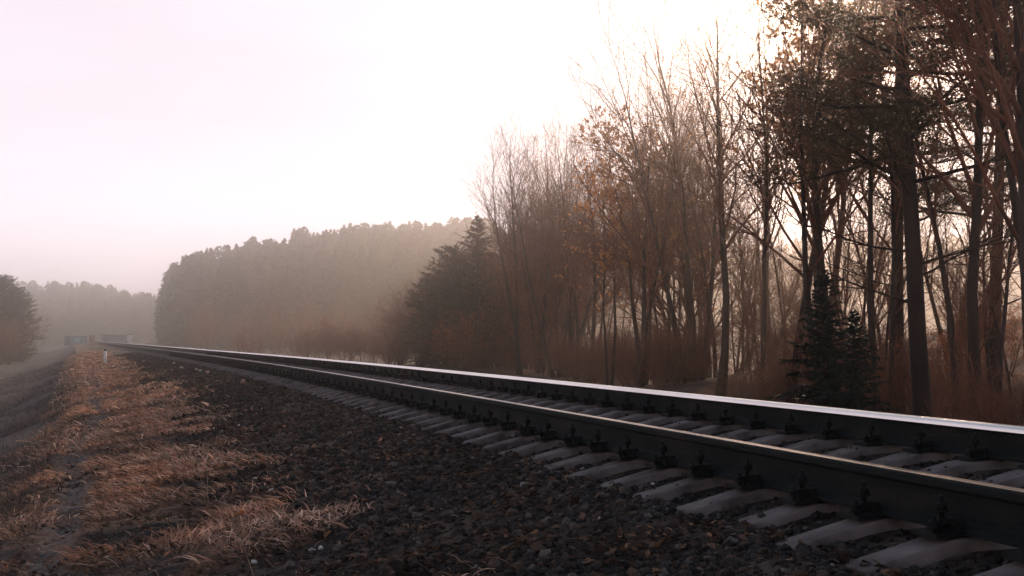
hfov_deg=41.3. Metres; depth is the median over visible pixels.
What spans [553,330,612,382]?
shrub
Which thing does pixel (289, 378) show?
sleeper
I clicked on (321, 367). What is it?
sleeper
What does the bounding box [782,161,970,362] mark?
bare tree
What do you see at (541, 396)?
sleeper
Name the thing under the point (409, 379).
sleeper
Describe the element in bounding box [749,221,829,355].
bare tree
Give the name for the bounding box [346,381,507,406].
sleeper
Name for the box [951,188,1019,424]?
bare tree
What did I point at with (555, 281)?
bushy tree
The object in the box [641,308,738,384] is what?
shrub
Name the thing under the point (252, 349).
shrub
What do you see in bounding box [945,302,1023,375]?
leafy shrub
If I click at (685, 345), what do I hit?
shrub
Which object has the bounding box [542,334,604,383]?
shrub
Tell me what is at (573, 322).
bare tree
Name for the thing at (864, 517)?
sleeper
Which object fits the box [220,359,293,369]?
sleeper
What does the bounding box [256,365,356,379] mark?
sleeper
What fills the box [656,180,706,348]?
bare tree
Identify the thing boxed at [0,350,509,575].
dry grass
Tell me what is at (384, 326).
bushy tree
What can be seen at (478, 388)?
sleeper
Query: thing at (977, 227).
bare tree
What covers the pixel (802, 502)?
sleeper
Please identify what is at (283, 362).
sleeper
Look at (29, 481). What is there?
dead slope grass
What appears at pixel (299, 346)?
shrub
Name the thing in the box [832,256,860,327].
bare tree
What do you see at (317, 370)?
sleeper
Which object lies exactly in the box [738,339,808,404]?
shrub
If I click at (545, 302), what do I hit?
bare tree
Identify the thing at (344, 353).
shrub
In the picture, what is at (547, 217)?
bare tree
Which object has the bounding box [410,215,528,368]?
spruce tree
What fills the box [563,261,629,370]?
bare tree
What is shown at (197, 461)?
dry stalk
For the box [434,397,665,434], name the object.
sleeper
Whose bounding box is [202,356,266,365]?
sleeper
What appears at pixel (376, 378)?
sleeper
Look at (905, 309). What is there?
shrub
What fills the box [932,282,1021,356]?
leafy shrub
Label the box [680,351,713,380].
shrub
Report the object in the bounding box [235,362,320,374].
sleeper
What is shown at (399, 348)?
bushy tree
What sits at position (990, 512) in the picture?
rail
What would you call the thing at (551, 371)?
bare tree
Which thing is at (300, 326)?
bushy tree
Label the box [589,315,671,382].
shrub
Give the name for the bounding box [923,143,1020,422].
bare tree
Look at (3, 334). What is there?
bushy tree
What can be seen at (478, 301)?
bushy tree
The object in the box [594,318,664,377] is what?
shrub
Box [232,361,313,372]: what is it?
sleeper
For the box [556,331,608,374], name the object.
shrub
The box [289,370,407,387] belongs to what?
sleeper
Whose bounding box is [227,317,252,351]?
bushy tree
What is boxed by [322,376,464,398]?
sleeper
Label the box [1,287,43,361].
spruce tree
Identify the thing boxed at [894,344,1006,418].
shrub
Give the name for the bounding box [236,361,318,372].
sleeper
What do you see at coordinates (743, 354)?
shrub
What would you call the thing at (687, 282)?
bare tree
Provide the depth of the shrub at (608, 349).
71.80 m
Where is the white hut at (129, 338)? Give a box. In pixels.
[127,334,131,343]
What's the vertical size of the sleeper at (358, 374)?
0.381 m
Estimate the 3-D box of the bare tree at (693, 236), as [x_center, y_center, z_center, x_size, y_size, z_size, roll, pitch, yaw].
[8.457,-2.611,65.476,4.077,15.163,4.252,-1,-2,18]
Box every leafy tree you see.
[570,104,710,384]
[713,0,945,318]
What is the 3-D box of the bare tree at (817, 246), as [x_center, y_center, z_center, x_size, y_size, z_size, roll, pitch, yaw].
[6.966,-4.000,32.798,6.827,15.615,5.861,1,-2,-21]
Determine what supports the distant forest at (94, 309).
on the ground at (52, 352)
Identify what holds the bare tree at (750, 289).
on the ground at (52, 352)
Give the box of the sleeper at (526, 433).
[483,406,749,450]
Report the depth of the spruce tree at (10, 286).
215.04 m
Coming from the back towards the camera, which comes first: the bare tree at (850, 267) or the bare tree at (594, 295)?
the bare tree at (594, 295)
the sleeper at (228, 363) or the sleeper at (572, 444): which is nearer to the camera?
the sleeper at (572, 444)
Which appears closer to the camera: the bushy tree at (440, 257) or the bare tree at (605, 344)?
the bare tree at (605, 344)
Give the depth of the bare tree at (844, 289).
46.57 m
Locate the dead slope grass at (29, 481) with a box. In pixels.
[0,355,85,548]
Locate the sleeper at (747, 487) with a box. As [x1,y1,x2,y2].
[676,458,1023,515]
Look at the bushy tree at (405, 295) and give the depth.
132.90 m
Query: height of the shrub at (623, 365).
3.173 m
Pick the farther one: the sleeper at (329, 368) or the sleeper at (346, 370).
the sleeper at (329, 368)
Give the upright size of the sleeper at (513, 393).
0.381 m
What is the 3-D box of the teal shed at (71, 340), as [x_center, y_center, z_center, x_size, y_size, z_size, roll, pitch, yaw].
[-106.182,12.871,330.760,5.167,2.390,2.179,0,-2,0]
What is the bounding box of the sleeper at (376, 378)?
[275,368,388,385]
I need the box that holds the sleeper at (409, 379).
[292,371,414,390]
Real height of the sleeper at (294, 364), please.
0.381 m
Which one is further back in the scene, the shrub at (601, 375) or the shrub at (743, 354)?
the shrub at (601, 375)
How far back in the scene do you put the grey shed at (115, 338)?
344.75 m
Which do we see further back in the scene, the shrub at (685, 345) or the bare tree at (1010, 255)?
the shrub at (685, 345)
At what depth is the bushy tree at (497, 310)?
115.45 m
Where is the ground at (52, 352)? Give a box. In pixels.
[0,306,1023,575]
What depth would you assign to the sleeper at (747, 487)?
6.37 m
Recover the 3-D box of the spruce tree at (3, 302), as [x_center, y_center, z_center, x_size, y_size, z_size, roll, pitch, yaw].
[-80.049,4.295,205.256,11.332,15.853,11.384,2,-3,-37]
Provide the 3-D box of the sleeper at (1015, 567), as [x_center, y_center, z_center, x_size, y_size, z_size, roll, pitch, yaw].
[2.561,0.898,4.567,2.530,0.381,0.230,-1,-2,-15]
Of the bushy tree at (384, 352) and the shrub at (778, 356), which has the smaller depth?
the shrub at (778, 356)
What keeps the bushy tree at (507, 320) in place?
on the ground at (52, 352)
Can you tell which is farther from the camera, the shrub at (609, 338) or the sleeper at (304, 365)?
the shrub at (609, 338)
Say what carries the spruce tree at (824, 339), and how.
on the ground at (52, 352)
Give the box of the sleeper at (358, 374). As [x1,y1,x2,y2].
[265,366,365,381]
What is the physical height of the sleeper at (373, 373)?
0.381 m
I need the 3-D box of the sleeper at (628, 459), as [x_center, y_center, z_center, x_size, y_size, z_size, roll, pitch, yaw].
[1.566,1.037,8.255,2.530,0.381,0.230,-1,-2,-15]
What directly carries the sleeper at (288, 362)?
on the ground at (52, 352)
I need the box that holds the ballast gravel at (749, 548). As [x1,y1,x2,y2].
[103,352,970,575]
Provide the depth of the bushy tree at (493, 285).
115.25 m
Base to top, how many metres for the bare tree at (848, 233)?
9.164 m
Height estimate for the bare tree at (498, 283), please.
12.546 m
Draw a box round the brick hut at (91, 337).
[89,335,94,341]
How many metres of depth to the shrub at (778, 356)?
40.25 m
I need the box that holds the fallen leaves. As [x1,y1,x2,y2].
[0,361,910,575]
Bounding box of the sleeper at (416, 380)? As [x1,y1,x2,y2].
[297,372,422,390]
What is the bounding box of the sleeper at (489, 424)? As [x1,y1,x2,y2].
[451,399,690,438]
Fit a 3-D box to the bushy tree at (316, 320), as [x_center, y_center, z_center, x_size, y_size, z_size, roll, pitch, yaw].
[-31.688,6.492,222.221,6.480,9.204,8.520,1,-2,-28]
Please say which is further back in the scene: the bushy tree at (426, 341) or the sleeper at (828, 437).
the bushy tree at (426, 341)
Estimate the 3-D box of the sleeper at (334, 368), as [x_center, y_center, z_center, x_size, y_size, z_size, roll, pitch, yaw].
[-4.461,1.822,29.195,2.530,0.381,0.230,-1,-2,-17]
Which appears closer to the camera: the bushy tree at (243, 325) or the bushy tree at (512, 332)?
the bushy tree at (512, 332)
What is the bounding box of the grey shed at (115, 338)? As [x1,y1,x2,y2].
[101,335,126,342]
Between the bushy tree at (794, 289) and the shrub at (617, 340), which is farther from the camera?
the shrub at (617, 340)
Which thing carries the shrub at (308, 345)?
on the ground at (52, 352)
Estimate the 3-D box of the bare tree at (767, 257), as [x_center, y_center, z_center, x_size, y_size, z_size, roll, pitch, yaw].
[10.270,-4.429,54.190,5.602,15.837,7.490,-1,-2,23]
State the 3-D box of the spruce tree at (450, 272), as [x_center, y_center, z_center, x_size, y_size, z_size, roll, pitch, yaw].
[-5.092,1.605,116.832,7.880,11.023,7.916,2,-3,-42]
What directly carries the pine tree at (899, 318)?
on the ground at (52, 352)
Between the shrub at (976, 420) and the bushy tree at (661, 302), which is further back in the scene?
the bushy tree at (661, 302)
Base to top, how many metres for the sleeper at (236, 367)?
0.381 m
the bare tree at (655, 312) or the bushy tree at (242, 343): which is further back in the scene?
the bushy tree at (242, 343)
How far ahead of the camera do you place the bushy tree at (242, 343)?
174.64 m
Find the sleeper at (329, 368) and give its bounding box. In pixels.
[242,362,334,376]
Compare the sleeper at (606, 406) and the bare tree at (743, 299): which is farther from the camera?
the bare tree at (743, 299)
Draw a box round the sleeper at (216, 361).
[207,357,272,366]
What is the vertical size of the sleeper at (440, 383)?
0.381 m
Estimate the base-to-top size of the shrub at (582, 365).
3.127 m
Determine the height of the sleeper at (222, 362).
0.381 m
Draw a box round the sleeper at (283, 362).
[212,358,284,368]
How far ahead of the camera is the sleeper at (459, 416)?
12.23 m
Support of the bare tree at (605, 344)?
on the ground at (52, 352)
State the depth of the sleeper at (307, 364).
32.57 m
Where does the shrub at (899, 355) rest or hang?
on the ground at (52, 352)
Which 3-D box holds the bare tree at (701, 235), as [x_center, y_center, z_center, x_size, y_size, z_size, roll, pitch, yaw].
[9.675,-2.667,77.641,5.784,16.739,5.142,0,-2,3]
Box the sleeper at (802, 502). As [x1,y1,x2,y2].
[723,470,849,529]
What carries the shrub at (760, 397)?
on the ground at (52, 352)
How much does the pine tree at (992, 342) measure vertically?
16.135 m
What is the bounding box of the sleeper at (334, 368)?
[245,363,338,376]
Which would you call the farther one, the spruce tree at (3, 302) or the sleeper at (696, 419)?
the spruce tree at (3, 302)
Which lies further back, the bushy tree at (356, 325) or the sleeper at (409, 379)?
the bushy tree at (356, 325)
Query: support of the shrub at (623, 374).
on the ground at (52, 352)
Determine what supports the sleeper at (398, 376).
on the ground at (52, 352)
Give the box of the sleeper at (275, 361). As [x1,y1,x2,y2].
[210,357,276,366]
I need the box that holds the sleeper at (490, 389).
[342,380,509,405]
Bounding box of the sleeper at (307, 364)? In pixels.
[232,360,309,371]
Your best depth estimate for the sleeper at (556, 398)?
14.30 m
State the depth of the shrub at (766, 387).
42.85 m
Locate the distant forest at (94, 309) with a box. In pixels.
[0,280,159,342]
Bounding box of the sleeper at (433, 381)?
[306,373,438,393]
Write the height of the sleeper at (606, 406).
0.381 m
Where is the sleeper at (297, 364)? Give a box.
[225,360,300,370]
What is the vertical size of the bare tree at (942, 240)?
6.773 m
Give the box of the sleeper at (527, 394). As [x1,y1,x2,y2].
[363,383,536,410]
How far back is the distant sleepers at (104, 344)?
195.45 m
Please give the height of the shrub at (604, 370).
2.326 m
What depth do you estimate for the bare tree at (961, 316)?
30.30 m
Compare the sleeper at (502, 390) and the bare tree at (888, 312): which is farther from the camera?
the bare tree at (888, 312)
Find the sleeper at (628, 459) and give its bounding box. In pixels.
[568,422,910,480]
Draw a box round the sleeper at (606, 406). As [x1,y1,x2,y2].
[410,392,621,425]
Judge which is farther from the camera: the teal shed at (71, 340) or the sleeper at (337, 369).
the teal shed at (71, 340)
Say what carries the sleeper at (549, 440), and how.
on the ground at (52, 352)
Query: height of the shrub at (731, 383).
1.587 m
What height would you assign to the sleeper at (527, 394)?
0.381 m
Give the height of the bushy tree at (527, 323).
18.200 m
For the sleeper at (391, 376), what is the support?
on the ground at (52, 352)
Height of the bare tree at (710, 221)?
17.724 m
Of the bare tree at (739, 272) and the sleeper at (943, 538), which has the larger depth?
the bare tree at (739, 272)
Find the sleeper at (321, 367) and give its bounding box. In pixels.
[239,362,326,374]
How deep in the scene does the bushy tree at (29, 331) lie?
225.04 m
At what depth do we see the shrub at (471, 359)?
103.72 m
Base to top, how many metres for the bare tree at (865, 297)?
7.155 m
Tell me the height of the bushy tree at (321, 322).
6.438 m
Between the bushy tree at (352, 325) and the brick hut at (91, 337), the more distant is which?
the brick hut at (91, 337)
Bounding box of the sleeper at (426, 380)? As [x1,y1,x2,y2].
[302,373,430,391]
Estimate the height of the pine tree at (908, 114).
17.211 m
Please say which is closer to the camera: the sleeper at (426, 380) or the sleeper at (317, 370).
the sleeper at (426, 380)
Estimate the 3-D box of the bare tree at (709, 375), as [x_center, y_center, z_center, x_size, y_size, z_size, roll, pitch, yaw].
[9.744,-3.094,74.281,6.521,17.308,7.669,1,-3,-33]
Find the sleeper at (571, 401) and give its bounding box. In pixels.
[388,389,596,419]
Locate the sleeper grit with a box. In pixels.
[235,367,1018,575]
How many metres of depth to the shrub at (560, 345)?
104.27 m
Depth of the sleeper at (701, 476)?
7.00 m
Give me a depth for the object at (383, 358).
117.69 m
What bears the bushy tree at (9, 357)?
on the ground at (52, 352)
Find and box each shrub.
[242,339,268,353]
[281,334,316,356]
[291,325,339,358]
[315,321,354,359]
[324,329,360,360]
[334,325,383,362]
[421,307,504,370]
[459,348,486,371]
[521,327,580,375]
[530,321,586,370]
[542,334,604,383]
[552,332,607,383]
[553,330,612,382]
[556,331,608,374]
[584,363,610,384]
[585,326,631,365]
[588,348,634,385]
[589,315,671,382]
[591,324,664,386]
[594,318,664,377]
[599,336,666,386]
[602,313,685,383]
[610,344,657,386]
[629,330,702,387]
[630,308,733,381]
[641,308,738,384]
[642,313,739,384]
[661,344,688,381]
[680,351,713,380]
[708,317,784,381]
[709,362,766,399]
[729,279,844,369]
[730,284,848,379]
[735,376,781,401]
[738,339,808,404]
[745,308,884,404]
[752,321,819,404]
[752,368,787,400]
[782,355,870,408]
[783,293,907,362]
[794,304,947,397]
[795,328,910,409]
[803,321,947,413]
[831,369,911,413]
[843,330,997,418]
[885,392,943,415]
[894,324,1022,417]
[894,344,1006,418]
[915,384,1015,423]
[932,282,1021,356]
[934,377,1016,424]
[937,342,1023,425]
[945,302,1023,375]
[949,407,1016,423]
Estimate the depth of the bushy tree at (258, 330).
228.32 m
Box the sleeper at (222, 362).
[210,358,280,367]
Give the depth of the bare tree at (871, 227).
31.25 m
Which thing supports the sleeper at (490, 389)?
on the ground at (52, 352)
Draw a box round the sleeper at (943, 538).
[844,495,1017,574]
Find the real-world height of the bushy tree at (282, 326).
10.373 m
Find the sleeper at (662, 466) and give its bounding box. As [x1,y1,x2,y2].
[599,427,961,488]
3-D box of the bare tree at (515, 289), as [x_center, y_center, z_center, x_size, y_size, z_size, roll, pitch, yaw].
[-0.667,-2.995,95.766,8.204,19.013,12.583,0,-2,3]
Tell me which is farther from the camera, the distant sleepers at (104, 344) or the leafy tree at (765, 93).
the distant sleepers at (104, 344)
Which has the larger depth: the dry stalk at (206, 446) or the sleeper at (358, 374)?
the sleeper at (358, 374)
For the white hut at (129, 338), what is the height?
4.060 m
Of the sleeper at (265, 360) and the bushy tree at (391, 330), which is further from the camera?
the bushy tree at (391, 330)
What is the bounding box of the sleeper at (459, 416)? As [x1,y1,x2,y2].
[421,395,642,430]
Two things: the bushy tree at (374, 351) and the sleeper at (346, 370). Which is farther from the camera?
the bushy tree at (374, 351)
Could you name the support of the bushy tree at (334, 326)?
on the ground at (52, 352)
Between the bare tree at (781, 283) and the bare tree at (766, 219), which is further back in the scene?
the bare tree at (781, 283)
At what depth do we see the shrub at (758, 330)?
47.20 m
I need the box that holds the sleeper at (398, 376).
[286,370,400,386]
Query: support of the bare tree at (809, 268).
on the ground at (52, 352)
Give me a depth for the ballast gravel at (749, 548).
7.47 m
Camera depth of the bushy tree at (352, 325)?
151.97 m
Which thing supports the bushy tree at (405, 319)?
on the ground at (52, 352)
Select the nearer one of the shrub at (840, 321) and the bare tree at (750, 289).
the shrub at (840, 321)
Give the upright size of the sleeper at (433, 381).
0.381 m
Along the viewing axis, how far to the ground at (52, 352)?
9.12 m
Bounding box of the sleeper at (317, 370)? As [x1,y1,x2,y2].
[240,362,328,375]
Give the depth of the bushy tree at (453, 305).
116.74 m
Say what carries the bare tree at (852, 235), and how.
on the ground at (52, 352)
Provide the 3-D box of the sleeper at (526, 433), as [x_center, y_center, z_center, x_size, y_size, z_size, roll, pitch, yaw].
[0.995,1.118,10.336,2.530,0.381,0.230,-1,-2,-16]
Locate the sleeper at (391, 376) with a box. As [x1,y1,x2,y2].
[282,369,394,385]
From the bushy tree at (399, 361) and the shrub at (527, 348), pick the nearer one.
the shrub at (527, 348)
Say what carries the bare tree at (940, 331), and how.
on the ground at (52, 352)
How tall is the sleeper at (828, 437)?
0.381 m
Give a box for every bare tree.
[444,107,557,374]
[470,100,658,377]
[475,106,597,373]
[482,151,572,361]
[486,230,509,367]
[498,95,605,378]
[510,172,605,336]
[526,230,566,369]
[539,155,606,344]
[541,0,774,382]
[547,113,641,380]
[561,163,600,334]
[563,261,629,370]
[572,134,641,385]
[598,63,728,387]
[604,182,634,369]
[605,117,699,382]
[605,252,682,318]
[609,269,637,335]
[635,0,798,396]
[639,0,975,405]
[639,98,717,319]
[645,85,744,378]
[650,89,731,349]
[654,104,734,377]
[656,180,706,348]
[673,107,752,339]
[694,1,825,339]
[697,0,822,400]
[697,158,773,370]
[705,181,834,367]
[713,248,777,373]
[727,156,797,370]
[734,140,796,355]
[749,0,960,403]
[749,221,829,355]
[771,0,966,412]
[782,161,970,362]
[784,0,1023,419]
[793,0,1023,350]
[796,114,887,365]
[796,167,948,351]
[821,0,989,418]
[823,156,883,340]
[826,219,866,322]
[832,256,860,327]
[833,169,905,393]
[842,173,933,400]
[850,75,1019,362]
[905,156,969,364]
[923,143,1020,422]
[925,201,1007,407]
[933,233,987,388]
[943,87,1023,408]
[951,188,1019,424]
[954,86,1018,419]
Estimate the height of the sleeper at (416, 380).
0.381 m
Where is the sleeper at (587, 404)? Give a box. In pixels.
[398,390,601,422]
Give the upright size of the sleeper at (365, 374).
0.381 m
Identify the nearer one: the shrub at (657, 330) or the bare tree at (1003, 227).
the bare tree at (1003, 227)
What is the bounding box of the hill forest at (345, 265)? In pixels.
[152,216,1021,348]
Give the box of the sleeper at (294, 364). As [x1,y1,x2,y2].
[222,359,298,370]
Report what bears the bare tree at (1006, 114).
on the ground at (52, 352)
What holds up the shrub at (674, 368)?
on the ground at (52, 352)
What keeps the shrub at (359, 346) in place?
on the ground at (52, 352)
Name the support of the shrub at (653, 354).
on the ground at (52, 352)
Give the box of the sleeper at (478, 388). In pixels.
[333,378,486,401]
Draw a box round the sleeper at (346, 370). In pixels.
[253,364,350,379]
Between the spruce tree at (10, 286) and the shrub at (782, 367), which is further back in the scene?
the spruce tree at (10, 286)
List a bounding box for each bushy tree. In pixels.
[0,314,21,359]
[0,314,31,364]
[10,298,53,361]
[184,321,214,348]
[225,304,261,348]
[225,323,262,352]
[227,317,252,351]
[235,298,283,353]
[261,297,303,352]
[281,298,314,352]
[294,323,317,356]
[296,299,336,350]
[307,298,359,353]
[308,309,346,358]
[317,315,339,348]
[334,302,366,344]
[337,319,367,360]
[345,308,370,341]
[349,292,393,352]
[357,324,388,362]
[366,295,419,364]
[368,303,397,350]
[372,262,439,366]
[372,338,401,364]
[377,341,395,363]
[380,265,437,330]
[381,320,423,365]
[390,340,410,365]
[411,257,505,366]
[413,323,442,366]
[415,236,463,289]
[432,263,504,366]
[444,237,524,367]
[456,143,622,371]
[462,252,552,368]
[473,283,560,368]
[475,144,636,367]
[482,293,560,368]
[546,52,798,350]
[748,236,849,332]
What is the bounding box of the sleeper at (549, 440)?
[498,409,783,455]
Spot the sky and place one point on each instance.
(137, 137)
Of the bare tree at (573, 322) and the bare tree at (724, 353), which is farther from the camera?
the bare tree at (573, 322)
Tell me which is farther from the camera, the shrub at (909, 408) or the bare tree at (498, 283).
the bare tree at (498, 283)
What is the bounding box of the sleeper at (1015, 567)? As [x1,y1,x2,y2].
[974,540,1023,575]
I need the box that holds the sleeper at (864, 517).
[776,481,925,549]
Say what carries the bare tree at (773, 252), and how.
on the ground at (52, 352)
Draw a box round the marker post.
[103,349,106,361]
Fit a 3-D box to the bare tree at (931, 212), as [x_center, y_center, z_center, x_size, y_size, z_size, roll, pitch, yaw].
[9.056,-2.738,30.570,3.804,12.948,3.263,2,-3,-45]
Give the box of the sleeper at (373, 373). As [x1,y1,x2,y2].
[270,367,376,383]
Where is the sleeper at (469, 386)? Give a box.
[327,377,474,399]
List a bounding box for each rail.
[91,341,1023,548]
[98,341,1023,462]
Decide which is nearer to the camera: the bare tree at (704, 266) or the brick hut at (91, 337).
the bare tree at (704, 266)
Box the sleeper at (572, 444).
[522,413,819,462]
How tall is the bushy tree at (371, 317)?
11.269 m
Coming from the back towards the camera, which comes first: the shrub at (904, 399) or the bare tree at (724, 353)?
the bare tree at (724, 353)
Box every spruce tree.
[0,274,34,363]
[0,278,16,362]
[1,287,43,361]
[401,273,445,366]
[407,242,497,366]
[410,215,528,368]
[767,269,878,411]
[810,309,901,412]
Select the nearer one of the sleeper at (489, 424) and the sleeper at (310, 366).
the sleeper at (489, 424)
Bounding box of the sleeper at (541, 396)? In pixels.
[370,385,551,413]
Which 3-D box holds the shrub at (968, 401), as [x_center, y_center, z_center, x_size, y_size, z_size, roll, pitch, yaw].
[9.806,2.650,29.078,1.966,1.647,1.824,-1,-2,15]
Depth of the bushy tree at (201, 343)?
249.34 m
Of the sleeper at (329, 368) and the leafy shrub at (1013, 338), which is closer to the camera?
the sleeper at (329, 368)
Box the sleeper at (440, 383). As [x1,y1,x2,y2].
[310,374,456,394]
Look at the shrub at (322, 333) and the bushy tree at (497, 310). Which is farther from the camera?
the shrub at (322, 333)
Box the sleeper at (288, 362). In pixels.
[217,359,290,369]
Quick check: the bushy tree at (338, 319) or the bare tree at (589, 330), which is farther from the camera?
the bushy tree at (338, 319)
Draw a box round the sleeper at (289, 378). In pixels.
[274,367,382,383]
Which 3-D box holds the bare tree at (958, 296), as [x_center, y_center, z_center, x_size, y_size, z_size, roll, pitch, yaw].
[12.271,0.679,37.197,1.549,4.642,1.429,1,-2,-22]
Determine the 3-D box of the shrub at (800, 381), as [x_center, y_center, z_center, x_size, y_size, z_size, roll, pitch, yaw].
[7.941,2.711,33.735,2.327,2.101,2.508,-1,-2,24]
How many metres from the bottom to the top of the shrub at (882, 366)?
2.780 m
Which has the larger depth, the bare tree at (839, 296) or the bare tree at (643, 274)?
the bare tree at (643, 274)
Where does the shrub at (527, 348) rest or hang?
on the ground at (52, 352)
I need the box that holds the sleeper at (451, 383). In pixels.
[317,375,455,396]
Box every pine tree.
[728,0,1023,416]
[731,0,1017,411]
[819,0,1023,407]
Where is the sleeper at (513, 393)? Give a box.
[354,382,523,409]
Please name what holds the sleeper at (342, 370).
on the ground at (52, 352)
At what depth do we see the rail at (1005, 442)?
9.87 m
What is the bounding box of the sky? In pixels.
[0,0,1017,303]
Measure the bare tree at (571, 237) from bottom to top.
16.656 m
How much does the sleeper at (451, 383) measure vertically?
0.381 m
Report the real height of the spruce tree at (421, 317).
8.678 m
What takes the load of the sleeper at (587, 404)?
on the ground at (52, 352)
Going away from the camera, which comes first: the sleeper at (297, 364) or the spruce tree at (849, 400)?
the spruce tree at (849, 400)
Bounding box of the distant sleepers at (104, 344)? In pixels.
[90,342,121,345]
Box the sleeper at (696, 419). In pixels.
[463,402,719,443]
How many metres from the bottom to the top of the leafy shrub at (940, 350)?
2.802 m
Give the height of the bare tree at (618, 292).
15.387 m
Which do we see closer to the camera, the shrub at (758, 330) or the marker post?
the shrub at (758, 330)
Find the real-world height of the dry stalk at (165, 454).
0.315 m
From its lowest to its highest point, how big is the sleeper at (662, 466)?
0.381 m
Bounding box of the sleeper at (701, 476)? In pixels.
[632,433,1023,500]
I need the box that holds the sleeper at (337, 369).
[247,363,341,377]
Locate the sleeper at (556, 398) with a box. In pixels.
[379,387,566,417]
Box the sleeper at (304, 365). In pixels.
[228,361,308,371]
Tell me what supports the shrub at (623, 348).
on the ground at (52, 352)
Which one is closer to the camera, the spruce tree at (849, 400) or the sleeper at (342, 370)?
the spruce tree at (849, 400)
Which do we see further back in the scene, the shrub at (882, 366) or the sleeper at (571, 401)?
the shrub at (882, 366)
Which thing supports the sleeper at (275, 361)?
on the ground at (52, 352)
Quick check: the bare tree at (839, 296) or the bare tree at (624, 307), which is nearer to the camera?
the bare tree at (839, 296)
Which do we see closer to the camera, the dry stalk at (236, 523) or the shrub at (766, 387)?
the dry stalk at (236, 523)
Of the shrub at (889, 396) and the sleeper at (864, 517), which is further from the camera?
the shrub at (889, 396)
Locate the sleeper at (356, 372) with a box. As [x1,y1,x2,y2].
[260,365,360,380]
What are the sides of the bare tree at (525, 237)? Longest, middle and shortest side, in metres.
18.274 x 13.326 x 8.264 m
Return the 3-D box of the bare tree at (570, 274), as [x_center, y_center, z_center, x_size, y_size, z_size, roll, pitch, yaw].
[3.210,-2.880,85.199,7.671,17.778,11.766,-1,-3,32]
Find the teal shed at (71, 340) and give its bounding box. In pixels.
[64,336,86,345]
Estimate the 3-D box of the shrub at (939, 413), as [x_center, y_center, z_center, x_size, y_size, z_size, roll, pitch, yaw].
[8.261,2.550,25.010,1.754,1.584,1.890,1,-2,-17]
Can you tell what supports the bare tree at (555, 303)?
on the ground at (52, 352)
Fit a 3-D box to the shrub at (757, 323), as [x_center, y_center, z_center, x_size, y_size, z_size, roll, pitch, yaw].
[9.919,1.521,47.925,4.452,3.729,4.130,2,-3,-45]
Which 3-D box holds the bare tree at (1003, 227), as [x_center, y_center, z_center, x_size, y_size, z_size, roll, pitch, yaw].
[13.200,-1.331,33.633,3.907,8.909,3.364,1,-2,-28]
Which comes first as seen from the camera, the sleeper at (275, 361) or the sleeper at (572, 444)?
the sleeper at (572, 444)
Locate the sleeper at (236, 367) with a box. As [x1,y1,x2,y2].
[227,360,303,370]
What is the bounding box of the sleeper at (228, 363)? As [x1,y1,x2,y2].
[217,358,289,368]
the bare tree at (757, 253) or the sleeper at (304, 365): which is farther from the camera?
the bare tree at (757, 253)
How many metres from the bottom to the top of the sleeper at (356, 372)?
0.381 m
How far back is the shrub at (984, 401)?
23.29 m
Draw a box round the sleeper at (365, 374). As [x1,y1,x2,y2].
[265,367,370,382]
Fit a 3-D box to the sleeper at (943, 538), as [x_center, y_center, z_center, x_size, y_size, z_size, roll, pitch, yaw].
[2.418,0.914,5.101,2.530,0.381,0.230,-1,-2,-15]
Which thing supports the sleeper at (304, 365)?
on the ground at (52, 352)
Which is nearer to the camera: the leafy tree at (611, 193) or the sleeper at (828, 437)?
the sleeper at (828, 437)
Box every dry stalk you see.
[162,451,194,492]
[186,457,202,488]
[189,444,209,496]
[219,517,269,575]
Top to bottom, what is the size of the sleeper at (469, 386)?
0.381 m
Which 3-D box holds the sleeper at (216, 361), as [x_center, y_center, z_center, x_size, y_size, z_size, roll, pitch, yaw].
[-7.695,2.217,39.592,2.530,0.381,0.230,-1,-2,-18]
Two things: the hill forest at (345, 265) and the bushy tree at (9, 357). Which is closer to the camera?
the bushy tree at (9, 357)
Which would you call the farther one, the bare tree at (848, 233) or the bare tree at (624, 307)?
the bare tree at (624, 307)
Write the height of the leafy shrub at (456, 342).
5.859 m
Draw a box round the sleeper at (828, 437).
[543,417,862,470]
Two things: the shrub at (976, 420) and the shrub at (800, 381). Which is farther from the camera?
the shrub at (800, 381)
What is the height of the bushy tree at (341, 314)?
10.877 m
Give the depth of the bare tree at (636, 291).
95.10 m
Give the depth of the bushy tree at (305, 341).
164.81 m
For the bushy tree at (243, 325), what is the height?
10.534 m
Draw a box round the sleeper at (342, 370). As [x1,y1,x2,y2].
[253,364,345,378]

